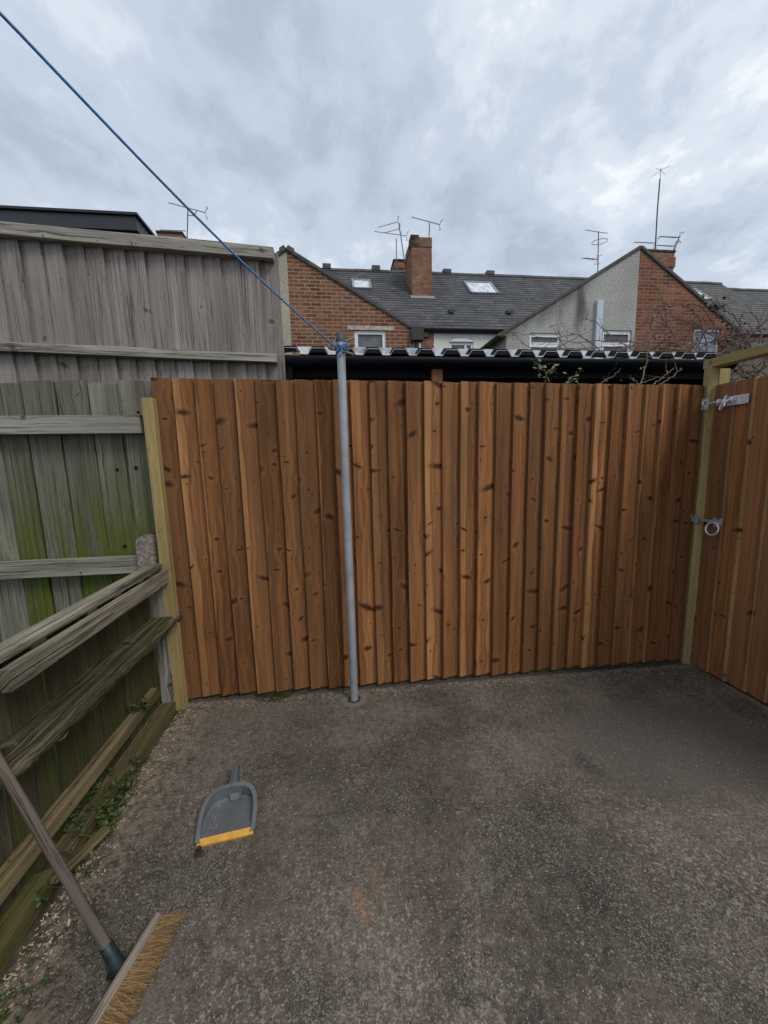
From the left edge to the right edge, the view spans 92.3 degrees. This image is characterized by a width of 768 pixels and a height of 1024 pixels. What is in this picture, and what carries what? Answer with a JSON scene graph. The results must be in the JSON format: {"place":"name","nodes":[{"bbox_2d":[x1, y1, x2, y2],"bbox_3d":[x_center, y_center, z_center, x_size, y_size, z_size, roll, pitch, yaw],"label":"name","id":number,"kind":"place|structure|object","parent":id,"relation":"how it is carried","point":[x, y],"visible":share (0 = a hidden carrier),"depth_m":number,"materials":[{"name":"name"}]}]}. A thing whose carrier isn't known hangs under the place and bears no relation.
{"place":"outdoors","nodes":[
{"label":"outdoors","id":0,"kind":"place"},
{"bbox_2d":[0,205,155,235],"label":"dormer block","id":1,"kind":"structure","parent":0,"point":[119,221],"depth_m":7.57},
{"bbox_2d":[276,247,291,354],"bbox_3d":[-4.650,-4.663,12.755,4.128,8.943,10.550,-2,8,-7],"label":"fence post","id":2,"kind":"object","parent":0,"point":[284,289],"depth_m":7.78,"materials":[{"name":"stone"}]},
{"bbox_2d":[279,234,434,354],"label":"terraced house","id":3,"kind":"structure","parent":0,"point":[374,306],"depth_m":8.09,"materials":[{"name":"red brick"}]},
{"bbox_2d":[354,331,385,347],"bbox_3d":[-0.301,-3.611,8.187,0.694,0.760,0.060,-2,8,-7],"label":"window","id":4,"kind":"structure","parent":3,"relation":"in","point":[364,339],"depth_m":8.15,"materials":[{"name":"white plastic"}]},
{"bbox_2d":[374,231,408,269],"bbox_3d":[0.325,-10.944,15.454,1.434,1.574,0.334,-2,8,-7],"label":"tv aerial","id":5,"kind":"object","parent":3,"relation":"attached to","point":[396,244],"visible":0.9,"depth_m":15.42,"materials":[{"name":"metal"}]},
{"bbox_2d":[378,216,405,270],"bbox_3d":[0.317,-10.076,13.841,1.040,1.902,0.330,-2,8,-7],"label":"tv aerial","id":6,"kind":"object","parent":3,"relation":"attached to","point":[400,237],"visible":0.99,"depth_m":13.81,"materials":[{"name":"metal"}]},
{"bbox_2d":[412,217,443,236],"bbox_3d":[1.554,-10.230,13.261,1.132,0.719,0.328,-2,8,-7],"label":"tv aerial","id":7,"kind":"object","parent":3,"relation":"on","point":[429,223],"visible":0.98,"depth_m":13.25,"materials":[{"name":"metal"}]},
{"bbox_2d":[0,661,767,1023],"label":"patio","id":8,"kind":"structure","parent":0,"point":[372,901],"depth_m":1.25,"materials":[{"name":"concrete"}]},
{"bbox_2d":[0,946,51,1023],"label":"weed","id":9,"kind":"object","parent":8,"relation":"on","point":[5,1000],"visible":1,"depth_m":0.93,"materials":[{"name":"green plant"}]},
{"bbox_2d":[0,868,58,974],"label":"loose timber","id":10,"kind":"object","parent":8,"relation":"on","point":[20,914],"visible":0.93,"depth_m":1.08,"materials":[{"name":"green wood"}]},
{"bbox_2d":[47,825,109,885],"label":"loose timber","id":11,"kind":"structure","parent":10,"relation":"on","point":[86,848],"depth_m":1.24,"materials":[{"name":"wood"}]},
{"bbox_2d":[35,864,91,907],"bbox_3d":[-1.026,1.177,1.173,0.095,0.062,0.140,4,9,33],"label":"weed","id":12,"kind":"object","parent":8,"relation":"on","point":[86,870],"visible":0.77,"depth_m":1.16,"materials":[{"name":"green plant"}]},
{"bbox_2d":[0,380,161,700],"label":"mossy fence","id":13,"kind":"object","parent":8,"relation":"on","point":[77,521],"visible":0.52,"depth_m":1.95,"materials":[{"name":"wood"}]},
{"bbox_2d":[0,563,181,916],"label":"fence","id":14,"kind":"object","parent":8,"relation":"on","point":[92,657],"visible":0.89,"depth_m":1.32,"materials":[{"name":"brown wood"}]},
{"bbox_2d":[126,695,150,713],"bbox_3d":[-1.160,0.920,1.751,0.092,0.063,0.084,-4,8,-19],"label":"weed","id":15,"kind":"object","parent":14,"relation":"on","point":[144,705],"visible":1,"depth_m":1.75,"materials":[{"name":"green plant"}]},
{"bbox_2d":[135,534,158,616],"bbox_3d":[-1.248,0.368,1.979,0.086,0.498,0.060,-2,8,-7],"label":"post stub","id":16,"kind":"object","parent":14,"relation":"on","point":[146,550],"visible":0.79,"depth_m":1.93,"materials":[{"name":"grey concrete"}]},
{"bbox_2d":[0,751,187,1023],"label":"broom","id":17,"kind":"object","parent":8,"relation":"on","point":[129,976],"visible":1,"depth_m":0.96,"materials":[{"name":"brown wood"}]},
{"bbox_2d":[76,800,126,850],"bbox_3d":[-1.038,1.148,1.367,0.098,0.069,0.215,-2,8,-7],"label":"weed","id":18,"kind":"object","parent":8,"relation":"on","point":[106,821],"visible":0.79,"depth_m":1.38,"materials":[{"name":"green plant"}]},
{"bbox_2d":[56,702,175,861],"bbox_3d":[-1.141,1.130,1.641,0.079,0.064,0.803,-2,8,-7],"label":"loose timber","id":19,"kind":"object","parent":8,"relation":"on","point":[143,742],"visible":0.79,"depth_m":1.58,"materials":[{"name":"brown wood"}]},
{"bbox_2d":[61,768,115,836],"bbox_3d":[-1.110,1.092,1.420,0.139,0.069,0.302,-2,8,-7],"label":"weed","id":20,"kind":"object","parent":19,"relation":"on","point":[76,819],"visible":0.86,"depth_m":1.36,"materials":[{"name":"green plant"}]},
{"bbox_2d":[90,753,150,811],"bbox_3d":[-1.075,1.106,1.517,0.216,0.073,0.241,-7,10,-37],"label":"weed","id":21,"kind":"object","parent":8,"relation":"on","point":[123,783],"visible":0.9,"depth_m":1.50,"materials":[{"name":"green plant"}]},
{"bbox_2d":[147,575,174,703],"bbox_3d":[-1.206,0.729,2.017,0.068,0.800,0.041,-2,8,-7],"label":"short post","id":22,"kind":"object","parent":8,"relation":"on","point":[162,653],"visible":0.52,"depth_m":2.01,"materials":[{"name":"grey wood"}]},
{"bbox_2d":[141,398,187,710],"bbox_3d":[-1.163,0.277,1.972,0.053,1.715,0.051,-2,8,-7],"label":"fence post","id":23,"kind":"object","parent":8,"relation":"on","point":[156,471],"visible":0.93,"depth_m":1.94,"materials":[{"name":"beige wood"}]},
{"bbox_2d":[194,845,204,856],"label":"dead leaf","id":24,"kind":"object","parent":8,"relation":"on","point":[200,852],"visible":1,"depth_m":1.27,"materials":[{"name":"brown plant"}]},
{"bbox_2d":[194,765,256,846],"bbox_3d":[-0.595,1.136,1.454,0.216,0.063,0.293,-2,8,-7],"label":"dustpan","id":25,"kind":"object","parent":8,"relation":"on","point":[234,820],"visible":1,"depth_m":1.42,"materials":[{"name":"grey plastic"}]},
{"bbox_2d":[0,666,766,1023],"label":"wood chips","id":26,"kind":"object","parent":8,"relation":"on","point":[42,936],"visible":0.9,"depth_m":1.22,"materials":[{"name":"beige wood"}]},
{"bbox_2d":[679,343,767,704],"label":"gate frame","id":27,"kind":"object","parent":8,"relation":"on","point":[715,374],"visible":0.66,"depth_m":2.32,"materials":[{"name":"wood"}]},
{"bbox_2d":[690,375,767,702],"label":"garden gate","id":28,"kind":"structure","parent":27,"relation":"attached to","point":[730,640],"depth_m":2.14,"materials":[{"name":"wood"}]},
{"bbox_2d":[0,0,767,288],"label":"sky","id":29,"kind":"structure","parent":0,"point":[526,127],"materials":[{"name":"grey"}]},
{"bbox_2d":[422,245,641,358],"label":"terraced house","id":30,"kind":"structure","parent":0,"point":[474,310],"depth_m":8.76,"materials":[{"name":"stone"}]},
{"bbox_2d":[450,343,472,348],"bbox_3d":[2.479,-5.121,11.885,0.790,0.620,0.060,-2,8,-7],"label":"window","id":31,"kind":"structure","parent":30,"relation":"in","point":[452,345],"depth_m":11.85,"materials":[{"name":"white plastic"}]},
{"bbox_2d":[529,333,559,349],"bbox_3d":[3.745,-3.779,8.660,0.760,0.770,0.066,-2,8,-7],"label":"window","id":32,"kind":"structure","parent":30,"relation":"in","point":[536,341],"depth_m":8.62,"materials":[{"name":"white plastic"}]},
{"bbox_2d":[602,330,630,358],"bbox_3d":[5.547,-3.897,8.866,0.745,0.860,0.066,-2,8,-7],"label":"window","id":33,"kind":"structure","parent":30,"relation":"in","point":[617,334],"depth_m":8.83,"materials":[{"name":"white plastic"}]},
{"bbox_2d":[509,245,747,359],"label":"terraced house","id":34,"kind":"structure","parent":0,"point":[656,267],"depth_m":8.89,"materials":[{"name":"red brick"}]},
{"bbox_2d":[581,230,607,271],"bbox_3d":[8.424,-10.133,14.730,1.006,2.100,0.620,-2,8,-7],"label":"tv aerial","id":35,"kind":"object","parent":34,"relation":"on","point":[598,244],"visible":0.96,"depth_m":14.68,"materials":[{"name":"metal"}]},
{"bbox_2d":[633,165,670,248],"bbox_3d":[9.511,-10.713,13.220,1.083,2.866,0.502,-1,8,5],"label":"tv aerial","id":36,"kind":"object","parent":34,"relation":"on","point":[656,213],"visible":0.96,"depth_m":13.20,"materials":[{"name":"metal"}]},
{"bbox_2d":[655,232,683,249],"bbox_3d":[9.944,-9.448,12.874,0.929,0.647,0.308,-2,8,-7],"label":"tv aerial","id":37,"kind":"object","parent":34,"relation":"on","point":[671,237],"visible":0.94,"depth_m":12.88,"materials":[{"name":"metal"}]},
{"bbox_2d":[692,329,718,359],"bbox_3d":[7.926,-3.978,9.152,0.730,1.030,0.060,-2,8,-7],"label":"window","id":38,"kind":"structure","parent":34,"relation":"in","point":[711,349],"depth_m":9.13,"materials":[{"name":"white plastic"}]},
{"bbox_2d":[698,294,744,340],"bbox_3d":[7.994,-4.554,8.660,1.078,1.107,0.826,-8,10,-39],"label":"climbing plant","id":39,"kind":"object","parent":34,"relation":"attached to","point":[715,307],"visible":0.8,"depth_m":8.64,"materials":[{"name":"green plant"}]},
{"bbox_2d":[685,281,767,339],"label":"terraced house","id":40,"kind":"structure","parent":0,"point":[712,289],"depth_m":14.67,"materials":[{"name":"grey brick"}]},
{"bbox_2d":[730,288,767,309],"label":"terraced house","id":41,"kind":"structure","parent":0,"point":[759,297],"depth_m":16.05,"materials":[{"name":"grey brick"}]},
{"label":"ground","id":42,"kind":"structure","parent":0,"visible":0},
{"bbox_2d":[0,221,285,386],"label":"tall fence","id":43,"kind":"object","parent":42,"relation":"on","point":[97,307],"visible":0.54,"depth_m":2.20,"materials":[{"name":"grey wood"}]},
{"bbox_2d":[156,230,186,237],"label":"street house","id":44,"kind":"structure","parent":42,"relation":"on","point":[179,234],"depth_m":11.24,"materials":[{"name":"red brick"}]},
{"bbox_2d":[160,202,207,237],"bbox_3d":[-6.288,-9.086,11.634,1.525,1.260,0.342,-2,8,-7],"label":"tv aerial","id":45,"kind":"object","parent":44,"relation":"attached to","point":[187,218],"visible":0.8,"depth_m":11.62,"materials":[{"name":"metal"}]},
{"bbox_2d":[327,331,357,700],"bbox_3d":[-0.194,0.160,2.005,0.141,2.152,0.120,-2,8,-7],"label":"washing line post","id":46,"kind":"object","parent":42,"relation":"on","point":[343,416],"visible":0.84,"depth_m":1.97,"materials":[{"name":"metal"}]},
{"bbox_2d":[0,11,348,356],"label":"washing line","id":47,"kind":"object","parent":46,"relation":"attached to","point":[43,58],"visible":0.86,"depth_m":1.15,"materials":[{"name":"blue plastic"}]},
{"bbox_2d":[390,259,405,270],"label":"street house","id":48,"kind":"structure","parent":42,"relation":"on","point":[400,264],"depth_m":15.93,"materials":[{"name":"red brick"}]},
{"bbox_2d":[150,377,703,699],"bbox_3d":[0.410,0.189,2.269,3.229,1.913,0.170,-2,8,-7],"label":"board fence","id":49,"kind":"object","parent":42,"relation":"on","point":[504,528],"visible":0.98,"depth_m":2.17,"materials":[{"name":"brown wood"}]},
{"bbox_2d":[527,357,558,381],"bbox_3d":[1.037,-0.906,2.322,0.246,0.161,0.166,-2,8,-7],"label":"rose sprig","id":50,"kind":"object","parent":49,"relation":"on","point":[551,370],"visible":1,"depth_m":2.35,"materials":[{"name":"green plant"}]},
{"bbox_2d":[563,368,581,383],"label":"rose sprig","id":51,"kind":"object","parent":49,"relation":"on","point":[569,379],"visible":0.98,"depth_m":2.37,"materials":[{"name":"green plant"}]},
{"bbox_2d":[284,346,737,384],"bbox_3d":[0.886,-0.434,3.598,3.465,2.746,1.820,-2,8,-7],"label":"lean to shed","id":52,"kind":"object","parent":42,"relation":"on","point":[426,364],"visible":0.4,"depth_m":2.69,"materials":[{"name":"black plastic"}]},
{"bbox_2d":[499,297,734,359],"bbox_3d":[2.266,-1.644,3.436,2.317,0.759,0.847,-2,8,-7],"label":"bramble","id":53,"kind":"object","parent":52,"relation":"on","point":[611,347],"visible":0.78,"depth_m":3.53,"materials":[{"name":"brown plant"}]},
{"bbox_2d":[600,339,681,384],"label":"bare twigs","id":54,"kind":"object","parent":52,"relation":"on","point":[643,374],"visible":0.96,"depth_m":2.47,"materials":[{"name":"brown plant"}]},
{"bbox_2d":[619,287,767,360],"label":"bramble","id":55,"kind":"object","parent":52,"relation":"on","point":[757,328],"visible":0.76,"depth_m":3.65,"materials":[{"name":"brown plant"}]},
{"bbox_2d":[707,330,767,381],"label":"bramble","id":56,"kind":"object","parent":42,"relation":"on","point":[744,370],"visible":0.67,"depth_m":3.05,"materials":[{"name":"brown plant"}]},
{"bbox_2d":[723,340,767,381],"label":"brick outhouse","id":57,"kind":"structure","parent":42,"relation":"on","point":[757,361],"depth_m":8.56,"materials":[{"name":"stone"}]}
]}

